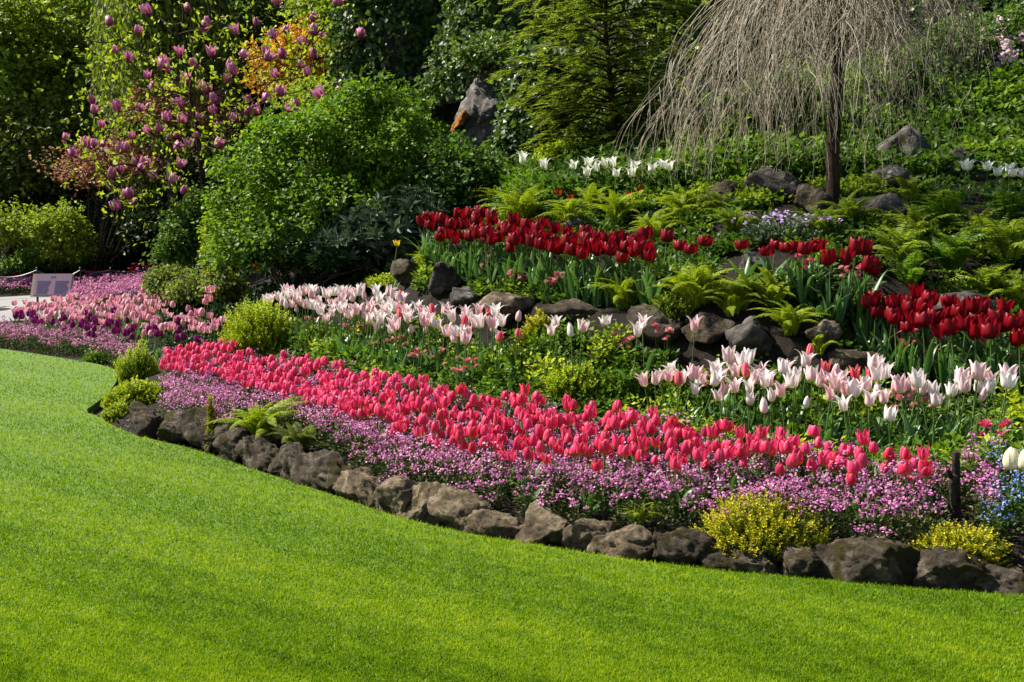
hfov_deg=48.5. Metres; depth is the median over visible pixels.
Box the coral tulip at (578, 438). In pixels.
[567,434,588,490]
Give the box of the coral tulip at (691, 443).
[684,438,701,486]
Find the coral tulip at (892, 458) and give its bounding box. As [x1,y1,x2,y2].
[886,452,897,478]
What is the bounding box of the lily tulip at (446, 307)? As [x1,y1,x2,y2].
[426,301,453,351]
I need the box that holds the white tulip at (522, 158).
[516,150,528,185]
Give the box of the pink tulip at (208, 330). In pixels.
[206,325,212,354]
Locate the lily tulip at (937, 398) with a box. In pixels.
[915,391,951,444]
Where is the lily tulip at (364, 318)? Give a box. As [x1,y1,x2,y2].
[355,309,373,362]
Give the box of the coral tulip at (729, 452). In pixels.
[723,447,734,495]
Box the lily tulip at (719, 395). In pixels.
[711,388,737,434]
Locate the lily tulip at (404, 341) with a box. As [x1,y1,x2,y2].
[395,314,420,358]
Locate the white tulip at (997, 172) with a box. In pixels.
[984,165,1010,197]
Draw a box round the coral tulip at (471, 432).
[462,426,478,466]
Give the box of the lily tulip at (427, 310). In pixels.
[420,304,444,359]
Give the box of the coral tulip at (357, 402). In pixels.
[352,396,368,422]
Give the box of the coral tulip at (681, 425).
[677,423,684,428]
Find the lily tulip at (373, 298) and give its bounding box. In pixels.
[347,296,374,335]
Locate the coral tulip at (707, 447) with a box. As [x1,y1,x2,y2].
[702,444,721,483]
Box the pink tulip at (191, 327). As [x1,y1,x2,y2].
[188,324,194,349]
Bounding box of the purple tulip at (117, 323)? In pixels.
[114,320,120,346]
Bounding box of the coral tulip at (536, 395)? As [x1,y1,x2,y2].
[531,390,540,429]
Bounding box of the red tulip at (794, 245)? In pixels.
[786,240,815,292]
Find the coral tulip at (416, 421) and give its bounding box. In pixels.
[414,416,420,441]
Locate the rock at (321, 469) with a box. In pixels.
[288,449,352,495]
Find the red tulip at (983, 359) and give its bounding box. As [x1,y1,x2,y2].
[967,328,987,362]
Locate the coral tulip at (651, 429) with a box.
[646,422,656,466]
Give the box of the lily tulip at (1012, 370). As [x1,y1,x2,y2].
[982,362,1019,436]
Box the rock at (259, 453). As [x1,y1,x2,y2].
[234,435,279,473]
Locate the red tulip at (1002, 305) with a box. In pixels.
[976,297,1014,360]
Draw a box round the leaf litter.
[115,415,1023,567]
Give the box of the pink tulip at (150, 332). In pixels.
[148,329,153,355]
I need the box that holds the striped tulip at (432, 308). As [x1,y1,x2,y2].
[429,303,443,353]
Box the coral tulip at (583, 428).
[582,424,588,455]
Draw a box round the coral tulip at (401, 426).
[395,420,417,465]
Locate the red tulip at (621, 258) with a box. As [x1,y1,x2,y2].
[609,251,635,308]
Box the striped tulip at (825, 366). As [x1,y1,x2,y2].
[814,358,831,418]
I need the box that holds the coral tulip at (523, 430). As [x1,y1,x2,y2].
[519,428,525,459]
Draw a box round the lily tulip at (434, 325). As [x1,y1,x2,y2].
[431,315,454,371]
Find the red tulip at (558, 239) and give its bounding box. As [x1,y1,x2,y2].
[535,234,561,270]
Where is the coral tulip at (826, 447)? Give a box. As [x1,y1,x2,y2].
[823,441,834,478]
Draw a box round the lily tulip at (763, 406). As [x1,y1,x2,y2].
[752,396,773,470]
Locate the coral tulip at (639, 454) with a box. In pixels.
[628,449,660,499]
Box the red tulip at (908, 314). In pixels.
[893,309,935,374]
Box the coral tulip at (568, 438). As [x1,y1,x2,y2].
[553,432,578,485]
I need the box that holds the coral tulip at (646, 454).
[641,450,657,481]
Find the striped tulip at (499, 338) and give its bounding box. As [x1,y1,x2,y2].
[495,331,516,383]
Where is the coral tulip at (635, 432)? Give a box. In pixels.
[612,425,643,464]
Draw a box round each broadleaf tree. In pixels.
[0,0,133,256]
[0,82,111,274]
[176,0,314,216]
[267,0,350,192]
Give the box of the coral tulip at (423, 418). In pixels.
[413,412,427,450]
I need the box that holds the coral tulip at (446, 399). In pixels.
[440,396,450,419]
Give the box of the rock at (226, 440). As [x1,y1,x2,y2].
[212,422,251,465]
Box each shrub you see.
[0,151,241,269]
[0,195,47,286]
[0,245,88,278]
[16,196,99,273]
[28,73,255,278]
[72,175,149,271]
[112,333,161,384]
[139,258,261,310]
[140,180,221,273]
[191,67,488,274]
[196,210,241,308]
[216,294,295,360]
[392,130,507,222]
[448,26,540,89]
[476,36,594,165]
[495,104,580,168]
[532,130,589,164]
[553,100,684,156]
[665,108,771,158]
[717,52,865,133]
[842,38,959,133]
[889,7,1023,96]
[917,51,1023,131]
[963,0,1023,69]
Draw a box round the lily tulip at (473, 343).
[462,310,474,356]
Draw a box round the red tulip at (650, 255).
[641,247,671,305]
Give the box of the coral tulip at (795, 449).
[788,445,800,479]
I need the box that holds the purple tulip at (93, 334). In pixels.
[90,331,95,351]
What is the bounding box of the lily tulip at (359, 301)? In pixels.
[353,287,360,318]
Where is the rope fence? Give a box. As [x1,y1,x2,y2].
[0,267,145,285]
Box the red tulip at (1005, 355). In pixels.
[991,321,1008,393]
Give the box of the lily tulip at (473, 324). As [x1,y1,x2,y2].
[455,313,485,375]
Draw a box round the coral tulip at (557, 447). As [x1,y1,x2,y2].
[550,438,564,495]
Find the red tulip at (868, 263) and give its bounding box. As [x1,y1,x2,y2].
[845,253,876,341]
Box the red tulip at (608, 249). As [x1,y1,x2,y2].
[595,242,634,306]
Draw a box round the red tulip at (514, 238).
[506,232,528,286]
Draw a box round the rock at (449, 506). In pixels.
[427,484,490,530]
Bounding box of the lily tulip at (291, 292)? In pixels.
[289,286,302,330]
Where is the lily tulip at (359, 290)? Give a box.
[352,284,374,327]
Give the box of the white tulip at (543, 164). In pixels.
[533,157,550,200]
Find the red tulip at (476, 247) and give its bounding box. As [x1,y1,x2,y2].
[457,224,478,261]
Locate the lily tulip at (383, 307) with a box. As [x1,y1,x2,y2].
[376,300,390,355]
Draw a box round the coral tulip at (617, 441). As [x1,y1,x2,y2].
[612,432,630,493]
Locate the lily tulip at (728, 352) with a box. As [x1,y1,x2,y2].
[715,345,735,418]
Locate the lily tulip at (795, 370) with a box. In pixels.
[788,366,803,433]
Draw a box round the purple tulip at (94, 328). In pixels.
[83,325,96,345]
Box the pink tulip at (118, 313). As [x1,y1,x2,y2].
[114,309,123,346]
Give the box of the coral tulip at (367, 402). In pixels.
[364,399,372,420]
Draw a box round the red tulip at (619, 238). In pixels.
[588,234,632,281]
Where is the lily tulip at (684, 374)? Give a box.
[649,369,695,425]
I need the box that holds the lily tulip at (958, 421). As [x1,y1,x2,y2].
[947,381,961,432]
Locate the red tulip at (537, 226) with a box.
[516,222,546,259]
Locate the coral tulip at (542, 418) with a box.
[539,413,550,452]
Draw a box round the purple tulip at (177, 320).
[169,316,181,345]
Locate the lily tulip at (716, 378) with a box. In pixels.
[688,366,728,427]
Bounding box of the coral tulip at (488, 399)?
[485,395,491,421]
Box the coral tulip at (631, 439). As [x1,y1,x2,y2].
[627,434,637,467]
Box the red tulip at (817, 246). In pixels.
[803,240,824,302]
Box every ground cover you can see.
[0,232,249,298]
[156,244,421,358]
[260,319,1023,489]
[411,173,1023,396]
[489,51,1023,214]
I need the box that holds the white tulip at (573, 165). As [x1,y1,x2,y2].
[561,159,578,185]
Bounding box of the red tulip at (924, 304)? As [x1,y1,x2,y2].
[914,298,933,363]
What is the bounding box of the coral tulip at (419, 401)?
[410,396,423,443]
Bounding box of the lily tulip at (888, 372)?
[859,362,908,436]
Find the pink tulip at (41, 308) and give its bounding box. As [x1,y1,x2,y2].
[39,305,45,327]
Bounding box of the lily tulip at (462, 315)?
[459,311,483,351]
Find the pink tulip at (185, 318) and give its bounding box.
[180,313,190,345]
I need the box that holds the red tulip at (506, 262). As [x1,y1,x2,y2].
[497,236,516,280]
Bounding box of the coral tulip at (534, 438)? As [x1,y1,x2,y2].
[524,433,538,474]
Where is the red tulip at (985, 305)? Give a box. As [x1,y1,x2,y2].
[959,300,992,358]
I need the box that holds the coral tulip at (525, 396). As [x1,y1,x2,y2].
[505,393,526,422]
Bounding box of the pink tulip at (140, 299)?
[138,297,142,325]
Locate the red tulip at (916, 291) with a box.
[908,282,930,343]
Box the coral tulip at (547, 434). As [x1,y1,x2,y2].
[543,429,555,463]
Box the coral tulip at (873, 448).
[865,441,879,497]
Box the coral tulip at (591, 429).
[579,421,597,463]
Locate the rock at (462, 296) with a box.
[450,286,481,307]
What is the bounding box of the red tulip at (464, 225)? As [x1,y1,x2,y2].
[455,217,469,257]
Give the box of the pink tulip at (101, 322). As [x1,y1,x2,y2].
[98,318,105,329]
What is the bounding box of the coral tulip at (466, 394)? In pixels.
[463,389,470,400]
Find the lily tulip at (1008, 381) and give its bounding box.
[989,370,1022,439]
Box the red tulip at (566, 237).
[537,233,576,292]
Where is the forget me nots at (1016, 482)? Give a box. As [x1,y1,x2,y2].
[976,436,1023,541]
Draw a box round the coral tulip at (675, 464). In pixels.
[670,453,697,518]
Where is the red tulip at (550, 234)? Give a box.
[537,231,564,277]
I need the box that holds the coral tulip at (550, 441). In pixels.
[548,436,556,457]
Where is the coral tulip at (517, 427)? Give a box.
[503,423,520,452]
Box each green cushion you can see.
[78,347,112,364]
[312,407,365,442]
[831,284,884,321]
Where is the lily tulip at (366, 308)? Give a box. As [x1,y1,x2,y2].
[355,301,377,338]
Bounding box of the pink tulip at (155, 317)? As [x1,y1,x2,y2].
[151,315,160,342]
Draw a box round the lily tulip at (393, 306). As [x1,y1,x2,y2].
[385,300,403,343]
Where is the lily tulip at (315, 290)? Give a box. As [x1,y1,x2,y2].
[303,285,318,319]
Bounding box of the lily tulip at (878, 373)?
[868,362,888,443]
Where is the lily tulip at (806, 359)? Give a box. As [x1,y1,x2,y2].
[789,349,821,424]
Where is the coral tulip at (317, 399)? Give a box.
[315,395,322,411]
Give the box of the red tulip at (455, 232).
[446,229,458,268]
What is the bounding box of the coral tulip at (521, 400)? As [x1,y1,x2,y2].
[515,393,525,422]
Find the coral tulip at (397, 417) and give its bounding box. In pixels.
[393,412,413,443]
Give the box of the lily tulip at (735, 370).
[726,362,746,423]
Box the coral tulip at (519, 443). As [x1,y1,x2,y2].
[501,436,525,489]
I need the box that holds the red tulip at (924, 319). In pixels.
[909,311,939,385]
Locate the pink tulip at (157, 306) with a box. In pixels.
[154,303,160,314]
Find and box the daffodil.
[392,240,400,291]
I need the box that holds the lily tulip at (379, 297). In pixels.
[372,291,385,346]
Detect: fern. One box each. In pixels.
[204,396,318,440]
[263,421,327,450]
[407,243,434,264]
[469,185,506,201]
[474,182,562,218]
[535,198,594,221]
[556,182,620,214]
[580,268,659,309]
[583,189,653,221]
[617,259,684,283]
[620,502,664,524]
[625,209,686,240]
[645,261,751,307]
[649,186,729,216]
[668,151,716,167]
[691,188,746,212]
[693,270,780,309]
[694,287,765,316]
[699,205,760,232]
[733,266,809,306]
[746,299,830,335]
[780,157,825,178]
[789,205,850,234]
[801,332,836,356]
[813,186,888,222]
[847,220,935,268]
[857,171,899,189]
[863,201,969,238]
[875,250,947,288]
[876,173,964,204]
[896,182,995,231]
[910,226,1000,276]
[939,204,1016,249]
[939,263,1020,296]
[952,213,1023,265]
[954,134,995,155]
[976,274,1023,304]
[978,186,1023,220]
[990,134,1023,154]
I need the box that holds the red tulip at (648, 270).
[640,240,673,301]
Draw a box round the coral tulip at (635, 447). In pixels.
[631,443,639,499]
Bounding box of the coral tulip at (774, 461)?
[769,435,780,475]
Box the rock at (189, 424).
[177,405,219,452]
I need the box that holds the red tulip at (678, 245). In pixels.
[661,240,687,284]
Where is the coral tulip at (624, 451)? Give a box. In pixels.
[617,443,634,498]
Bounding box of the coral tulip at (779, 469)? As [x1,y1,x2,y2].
[772,463,784,500]
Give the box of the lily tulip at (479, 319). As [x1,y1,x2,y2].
[470,312,487,378]
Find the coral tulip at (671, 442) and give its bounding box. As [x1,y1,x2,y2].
[644,436,688,491]
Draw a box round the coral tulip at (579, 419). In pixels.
[574,413,582,435]
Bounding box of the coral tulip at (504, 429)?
[501,420,509,445]
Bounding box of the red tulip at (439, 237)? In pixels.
[422,231,447,263]
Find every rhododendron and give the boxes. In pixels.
[222,213,385,299]
[303,184,448,275]
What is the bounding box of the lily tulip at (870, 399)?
[858,388,892,458]
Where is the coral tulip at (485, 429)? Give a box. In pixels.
[480,424,492,461]
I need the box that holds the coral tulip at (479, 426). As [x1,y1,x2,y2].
[476,423,486,454]
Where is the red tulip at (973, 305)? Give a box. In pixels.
[950,295,982,361]
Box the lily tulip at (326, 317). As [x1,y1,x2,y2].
[321,312,331,353]
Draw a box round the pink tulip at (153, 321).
[150,319,158,348]
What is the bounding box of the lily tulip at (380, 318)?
[370,311,394,368]
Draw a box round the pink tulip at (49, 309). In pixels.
[46,307,55,330]
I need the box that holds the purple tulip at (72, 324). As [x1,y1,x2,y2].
[62,321,75,353]
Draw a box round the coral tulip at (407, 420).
[397,417,412,446]
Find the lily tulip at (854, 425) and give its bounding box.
[850,397,866,436]
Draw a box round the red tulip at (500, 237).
[477,231,506,267]
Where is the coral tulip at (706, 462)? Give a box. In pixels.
[691,459,717,502]
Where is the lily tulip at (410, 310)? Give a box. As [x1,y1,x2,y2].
[402,308,416,361]
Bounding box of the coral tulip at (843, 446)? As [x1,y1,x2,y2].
[838,442,847,481]
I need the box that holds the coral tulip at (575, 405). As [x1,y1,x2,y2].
[571,398,577,434]
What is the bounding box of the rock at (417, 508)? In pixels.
[396,481,444,525]
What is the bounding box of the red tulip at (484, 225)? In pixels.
[473,221,497,265]
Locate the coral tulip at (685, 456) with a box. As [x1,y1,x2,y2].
[671,452,691,496]
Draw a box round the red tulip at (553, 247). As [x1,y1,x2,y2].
[524,239,564,302]
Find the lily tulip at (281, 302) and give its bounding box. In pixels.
[279,297,290,326]
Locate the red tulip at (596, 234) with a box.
[589,229,611,271]
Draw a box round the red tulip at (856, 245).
[843,237,878,323]
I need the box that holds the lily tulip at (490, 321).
[484,314,503,367]
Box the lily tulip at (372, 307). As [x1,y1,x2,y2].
[351,305,382,348]
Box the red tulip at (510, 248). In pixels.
[488,242,517,283]
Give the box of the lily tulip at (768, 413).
[755,369,774,426]
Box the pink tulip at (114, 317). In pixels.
[111,313,122,336]
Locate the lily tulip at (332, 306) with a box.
[327,302,335,350]
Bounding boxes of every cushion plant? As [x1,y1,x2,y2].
[98,398,128,422]
[100,375,161,411]
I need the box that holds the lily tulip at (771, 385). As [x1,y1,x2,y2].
[758,372,784,430]
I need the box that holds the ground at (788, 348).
[0,0,1023,572]
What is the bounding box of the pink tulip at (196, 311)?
[193,308,199,321]
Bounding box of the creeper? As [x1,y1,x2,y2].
[202,392,217,453]
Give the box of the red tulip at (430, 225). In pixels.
[416,220,449,266]
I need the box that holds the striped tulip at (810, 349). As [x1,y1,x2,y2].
[798,343,813,405]
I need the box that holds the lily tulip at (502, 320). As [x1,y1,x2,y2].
[485,313,517,370]
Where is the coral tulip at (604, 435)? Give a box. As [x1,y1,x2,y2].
[600,429,613,487]
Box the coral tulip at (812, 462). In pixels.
[793,458,828,510]
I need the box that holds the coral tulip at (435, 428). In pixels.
[426,421,445,461]
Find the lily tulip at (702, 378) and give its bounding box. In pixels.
[686,371,712,422]
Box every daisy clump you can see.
[343,322,373,344]
[372,335,405,360]
[405,347,445,378]
[442,356,477,390]
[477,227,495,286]
[503,268,527,293]
[539,271,571,302]
[604,329,634,366]
[646,322,679,361]
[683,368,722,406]
[794,253,823,285]
[838,263,872,294]
[886,470,933,513]
[888,321,916,360]
[890,392,917,425]
[899,338,931,371]
[917,390,939,429]
[929,334,957,366]
[969,418,1010,452]
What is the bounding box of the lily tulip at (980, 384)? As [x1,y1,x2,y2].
[965,379,991,433]
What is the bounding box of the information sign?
[30,274,73,302]
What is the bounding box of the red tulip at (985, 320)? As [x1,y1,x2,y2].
[946,314,997,373]
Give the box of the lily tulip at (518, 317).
[496,310,525,353]
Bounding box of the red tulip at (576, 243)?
[549,235,581,271]
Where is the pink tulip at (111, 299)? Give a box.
[109,297,121,318]
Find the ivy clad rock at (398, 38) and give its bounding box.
[314,0,454,191]
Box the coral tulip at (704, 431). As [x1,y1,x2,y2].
[701,427,706,441]
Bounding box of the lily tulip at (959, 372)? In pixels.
[938,366,979,438]
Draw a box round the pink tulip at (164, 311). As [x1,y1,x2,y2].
[161,308,167,338]
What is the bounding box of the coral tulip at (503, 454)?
[497,450,508,482]
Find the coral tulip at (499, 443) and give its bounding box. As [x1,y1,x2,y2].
[490,439,502,492]
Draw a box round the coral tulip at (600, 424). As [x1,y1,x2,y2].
[598,420,603,429]
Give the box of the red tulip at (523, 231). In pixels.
[516,226,540,280]
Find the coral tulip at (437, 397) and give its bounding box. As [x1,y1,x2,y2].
[432,392,443,422]
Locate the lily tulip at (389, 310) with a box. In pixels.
[376,306,393,346]
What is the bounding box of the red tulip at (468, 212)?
[457,206,474,247]
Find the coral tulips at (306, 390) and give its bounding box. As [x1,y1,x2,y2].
[159,338,453,443]
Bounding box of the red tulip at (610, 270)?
[589,255,611,272]
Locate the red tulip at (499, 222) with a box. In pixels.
[481,220,507,263]
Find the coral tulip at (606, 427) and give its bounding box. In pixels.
[588,424,611,461]
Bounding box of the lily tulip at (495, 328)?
[490,320,500,364]
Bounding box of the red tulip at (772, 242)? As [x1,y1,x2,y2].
[759,239,790,278]
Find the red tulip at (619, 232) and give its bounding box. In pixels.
[599,228,630,279]
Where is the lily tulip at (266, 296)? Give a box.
[262,293,269,302]
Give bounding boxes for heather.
[688,488,830,572]
[908,519,1014,567]
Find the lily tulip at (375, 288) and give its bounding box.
[369,283,387,327]
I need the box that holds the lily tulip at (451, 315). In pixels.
[441,308,463,354]
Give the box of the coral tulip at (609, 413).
[602,410,614,454]
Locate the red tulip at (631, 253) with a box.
[619,244,639,305]
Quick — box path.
[0,295,67,320]
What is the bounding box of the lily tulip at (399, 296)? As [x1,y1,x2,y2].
[396,291,420,343]
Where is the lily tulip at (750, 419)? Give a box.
[732,369,769,430]
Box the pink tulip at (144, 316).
[142,313,152,348]
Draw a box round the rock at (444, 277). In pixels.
[428,261,459,294]
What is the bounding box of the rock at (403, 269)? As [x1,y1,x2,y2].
[390,259,418,286]
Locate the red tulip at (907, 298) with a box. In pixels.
[899,295,916,344]
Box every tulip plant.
[514,475,545,508]
[578,492,617,517]
[659,487,703,519]
[806,300,833,323]
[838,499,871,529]
[856,369,889,391]
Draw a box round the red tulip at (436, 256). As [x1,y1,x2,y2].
[427,226,445,265]
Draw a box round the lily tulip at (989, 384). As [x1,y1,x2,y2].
[974,378,1006,439]
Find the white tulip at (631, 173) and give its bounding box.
[622,166,640,195]
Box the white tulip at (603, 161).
[594,156,618,196]
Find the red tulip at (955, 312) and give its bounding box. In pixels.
[942,304,965,355]
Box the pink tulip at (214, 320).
[211,317,219,340]
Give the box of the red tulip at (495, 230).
[479,228,502,274]
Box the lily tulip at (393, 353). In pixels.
[388,332,403,362]
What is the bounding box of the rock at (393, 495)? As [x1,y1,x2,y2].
[374,475,417,515]
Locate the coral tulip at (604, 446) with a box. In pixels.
[598,439,610,499]
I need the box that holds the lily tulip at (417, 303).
[402,300,422,346]
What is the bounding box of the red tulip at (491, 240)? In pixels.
[469,233,503,287]
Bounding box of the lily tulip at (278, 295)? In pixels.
[274,291,282,314]
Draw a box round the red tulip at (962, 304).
[949,297,966,351]
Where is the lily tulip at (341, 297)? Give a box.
[336,292,347,338]
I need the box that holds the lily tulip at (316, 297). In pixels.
[304,294,322,333]
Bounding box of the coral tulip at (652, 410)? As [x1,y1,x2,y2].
[647,405,657,444]
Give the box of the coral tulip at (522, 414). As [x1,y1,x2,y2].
[518,409,528,433]
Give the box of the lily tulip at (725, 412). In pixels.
[721,367,730,420]
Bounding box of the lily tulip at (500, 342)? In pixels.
[493,314,513,356]
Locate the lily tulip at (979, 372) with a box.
[950,359,996,438]
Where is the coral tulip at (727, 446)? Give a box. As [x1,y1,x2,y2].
[725,445,734,496]
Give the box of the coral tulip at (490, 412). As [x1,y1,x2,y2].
[487,407,494,422]
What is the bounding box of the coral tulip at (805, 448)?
[800,441,813,490]
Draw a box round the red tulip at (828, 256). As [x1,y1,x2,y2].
[818,248,852,320]
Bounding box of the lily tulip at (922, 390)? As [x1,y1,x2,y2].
[882,380,942,452]
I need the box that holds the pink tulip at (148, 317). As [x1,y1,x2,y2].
[145,314,151,348]
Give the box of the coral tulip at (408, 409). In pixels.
[402,403,411,432]
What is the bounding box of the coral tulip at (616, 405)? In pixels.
[603,399,630,438]
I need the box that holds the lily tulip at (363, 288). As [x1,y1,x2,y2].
[354,282,364,323]
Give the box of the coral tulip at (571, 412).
[556,411,576,435]
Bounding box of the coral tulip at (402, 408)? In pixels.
[386,400,408,427]
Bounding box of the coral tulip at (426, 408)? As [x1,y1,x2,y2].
[421,404,430,436]
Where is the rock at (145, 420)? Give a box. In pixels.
[128,401,164,439]
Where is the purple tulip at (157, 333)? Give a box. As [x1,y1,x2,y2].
[150,329,162,362]
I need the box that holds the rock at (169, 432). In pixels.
[156,410,186,444]
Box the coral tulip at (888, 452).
[869,447,898,497]
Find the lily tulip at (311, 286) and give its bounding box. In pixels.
[289,284,316,323]
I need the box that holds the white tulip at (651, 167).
[644,161,664,198]
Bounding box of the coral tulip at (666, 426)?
[658,422,673,463]
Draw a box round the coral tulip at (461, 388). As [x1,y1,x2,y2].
[449,382,468,423]
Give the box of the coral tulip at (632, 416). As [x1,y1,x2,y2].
[626,410,638,425]
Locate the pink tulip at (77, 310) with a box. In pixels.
[74,308,82,331]
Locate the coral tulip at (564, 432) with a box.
[560,428,571,457]
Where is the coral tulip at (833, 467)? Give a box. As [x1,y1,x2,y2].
[828,460,838,498]
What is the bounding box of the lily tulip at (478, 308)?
[463,303,490,352]
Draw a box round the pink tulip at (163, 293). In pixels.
[152,290,166,322]
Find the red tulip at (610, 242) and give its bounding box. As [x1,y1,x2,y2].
[590,238,615,305]
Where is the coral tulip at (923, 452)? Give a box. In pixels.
[913,444,932,494]
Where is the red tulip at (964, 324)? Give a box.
[949,314,974,370]
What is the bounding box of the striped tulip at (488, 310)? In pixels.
[476,306,494,348]
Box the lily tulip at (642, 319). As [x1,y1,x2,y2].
[629,313,653,372]
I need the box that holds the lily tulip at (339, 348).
[322,301,353,359]
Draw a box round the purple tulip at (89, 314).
[77,312,91,334]
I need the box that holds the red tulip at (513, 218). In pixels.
[504,211,518,263]
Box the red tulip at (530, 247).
[504,218,536,254]
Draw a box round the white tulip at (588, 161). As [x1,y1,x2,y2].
[581,156,600,188]
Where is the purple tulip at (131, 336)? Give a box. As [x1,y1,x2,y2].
[129,333,134,348]
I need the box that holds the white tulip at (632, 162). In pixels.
[629,158,640,194]
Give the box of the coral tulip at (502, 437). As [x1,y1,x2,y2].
[497,433,506,474]
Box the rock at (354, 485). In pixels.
[332,467,384,508]
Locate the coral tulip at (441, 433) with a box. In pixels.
[437,429,445,448]
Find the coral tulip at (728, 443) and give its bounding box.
[720,440,733,480]
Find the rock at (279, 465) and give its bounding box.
[268,442,304,480]
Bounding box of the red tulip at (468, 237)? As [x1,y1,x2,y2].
[457,230,477,282]
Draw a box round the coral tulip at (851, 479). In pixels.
[846,472,860,508]
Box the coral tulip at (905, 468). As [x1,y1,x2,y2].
[890,460,915,521]
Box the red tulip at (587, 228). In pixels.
[579,224,597,261]
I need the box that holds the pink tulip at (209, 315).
[205,312,213,341]
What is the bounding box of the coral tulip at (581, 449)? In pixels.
[576,440,595,489]
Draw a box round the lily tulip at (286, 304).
[279,299,293,340]
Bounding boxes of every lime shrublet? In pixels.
[293,322,337,351]
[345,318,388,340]
[366,271,396,288]
[536,359,615,401]
[599,361,656,400]
[649,289,697,322]
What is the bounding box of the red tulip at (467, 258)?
[464,229,493,264]
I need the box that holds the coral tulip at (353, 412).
[342,409,355,439]
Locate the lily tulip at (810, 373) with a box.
[797,365,830,435]
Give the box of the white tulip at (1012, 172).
[1001,166,1022,196]
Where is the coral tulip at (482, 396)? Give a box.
[478,394,485,423]
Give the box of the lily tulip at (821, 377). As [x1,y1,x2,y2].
[793,367,837,440]
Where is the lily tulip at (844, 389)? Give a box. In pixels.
[840,380,877,445]
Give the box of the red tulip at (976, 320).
[965,312,1004,362]
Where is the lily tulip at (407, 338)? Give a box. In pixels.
[402,317,408,347]
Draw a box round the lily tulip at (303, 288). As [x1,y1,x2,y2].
[290,285,314,321]
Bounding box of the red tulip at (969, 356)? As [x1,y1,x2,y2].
[947,316,972,365]
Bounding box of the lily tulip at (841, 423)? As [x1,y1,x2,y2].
[835,377,847,428]
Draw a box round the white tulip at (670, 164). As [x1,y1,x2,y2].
[658,159,678,190]
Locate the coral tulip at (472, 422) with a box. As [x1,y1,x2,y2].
[465,419,479,465]
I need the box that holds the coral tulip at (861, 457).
[853,453,870,510]
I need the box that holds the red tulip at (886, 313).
[880,306,916,364]
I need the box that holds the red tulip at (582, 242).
[569,235,591,299]
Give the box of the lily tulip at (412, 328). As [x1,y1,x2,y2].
[399,324,417,365]
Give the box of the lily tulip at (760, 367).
[752,360,773,419]
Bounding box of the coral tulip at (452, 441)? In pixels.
[444,435,456,476]
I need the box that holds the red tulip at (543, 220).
[517,216,549,261]
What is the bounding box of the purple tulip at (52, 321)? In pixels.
[47,318,54,347]
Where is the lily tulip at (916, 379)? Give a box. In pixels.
[900,367,933,453]
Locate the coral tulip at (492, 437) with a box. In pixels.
[486,433,507,479]
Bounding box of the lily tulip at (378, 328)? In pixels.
[371,321,384,363]
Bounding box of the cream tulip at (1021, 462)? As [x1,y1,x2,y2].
[1018,449,1023,470]
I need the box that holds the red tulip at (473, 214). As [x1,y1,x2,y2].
[464,211,482,265]
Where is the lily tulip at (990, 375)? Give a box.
[984,370,1022,436]
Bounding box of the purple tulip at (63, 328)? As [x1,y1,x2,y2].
[56,325,66,353]
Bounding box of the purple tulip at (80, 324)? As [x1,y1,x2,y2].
[78,321,84,351]
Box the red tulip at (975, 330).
[963,320,992,399]
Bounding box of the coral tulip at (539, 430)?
[535,424,544,467]
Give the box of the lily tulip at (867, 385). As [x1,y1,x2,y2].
[843,375,886,433]
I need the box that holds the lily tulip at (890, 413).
[881,404,901,465]
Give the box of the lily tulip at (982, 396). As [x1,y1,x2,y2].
[964,387,986,447]
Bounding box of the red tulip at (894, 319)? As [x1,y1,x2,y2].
[869,310,908,375]
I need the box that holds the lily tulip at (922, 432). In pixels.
[911,373,943,439]
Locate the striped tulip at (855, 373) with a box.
[849,364,860,436]
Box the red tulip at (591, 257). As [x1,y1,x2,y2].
[577,229,597,269]
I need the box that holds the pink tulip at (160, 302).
[158,301,164,322]
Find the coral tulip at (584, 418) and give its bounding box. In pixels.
[582,413,599,441]
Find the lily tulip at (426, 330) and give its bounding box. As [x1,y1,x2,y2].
[407,326,441,358]
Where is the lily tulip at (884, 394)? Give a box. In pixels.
[861,388,892,450]
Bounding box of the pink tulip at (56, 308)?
[54,306,60,336]
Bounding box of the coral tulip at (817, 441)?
[813,436,822,458]
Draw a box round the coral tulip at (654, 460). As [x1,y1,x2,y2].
[643,455,663,488]
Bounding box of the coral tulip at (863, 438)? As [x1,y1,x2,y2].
[855,428,869,481]
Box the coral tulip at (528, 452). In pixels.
[521,446,542,494]
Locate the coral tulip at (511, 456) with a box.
[491,447,516,499]
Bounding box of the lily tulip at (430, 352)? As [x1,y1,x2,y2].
[421,311,435,367]
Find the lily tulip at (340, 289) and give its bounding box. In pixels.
[334,284,353,325]
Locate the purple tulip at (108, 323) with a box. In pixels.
[102,319,111,346]
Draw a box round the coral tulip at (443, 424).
[439,417,446,450]
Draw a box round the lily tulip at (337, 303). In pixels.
[328,286,339,326]
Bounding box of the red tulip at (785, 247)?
[775,242,798,293]
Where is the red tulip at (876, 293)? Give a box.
[855,290,881,339]
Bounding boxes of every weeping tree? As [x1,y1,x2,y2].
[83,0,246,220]
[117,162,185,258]
[607,0,1015,203]
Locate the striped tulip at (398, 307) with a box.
[390,302,405,356]
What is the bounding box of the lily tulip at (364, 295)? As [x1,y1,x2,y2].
[351,290,366,322]
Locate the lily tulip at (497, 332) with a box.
[484,328,504,369]
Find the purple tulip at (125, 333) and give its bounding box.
[119,328,128,356]
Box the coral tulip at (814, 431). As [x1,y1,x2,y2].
[808,425,820,457]
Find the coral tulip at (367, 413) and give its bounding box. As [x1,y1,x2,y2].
[363,406,374,429]
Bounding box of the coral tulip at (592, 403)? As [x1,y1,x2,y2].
[588,401,598,436]
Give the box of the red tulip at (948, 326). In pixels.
[937,318,972,398]
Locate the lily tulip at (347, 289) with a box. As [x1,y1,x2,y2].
[335,285,356,326]

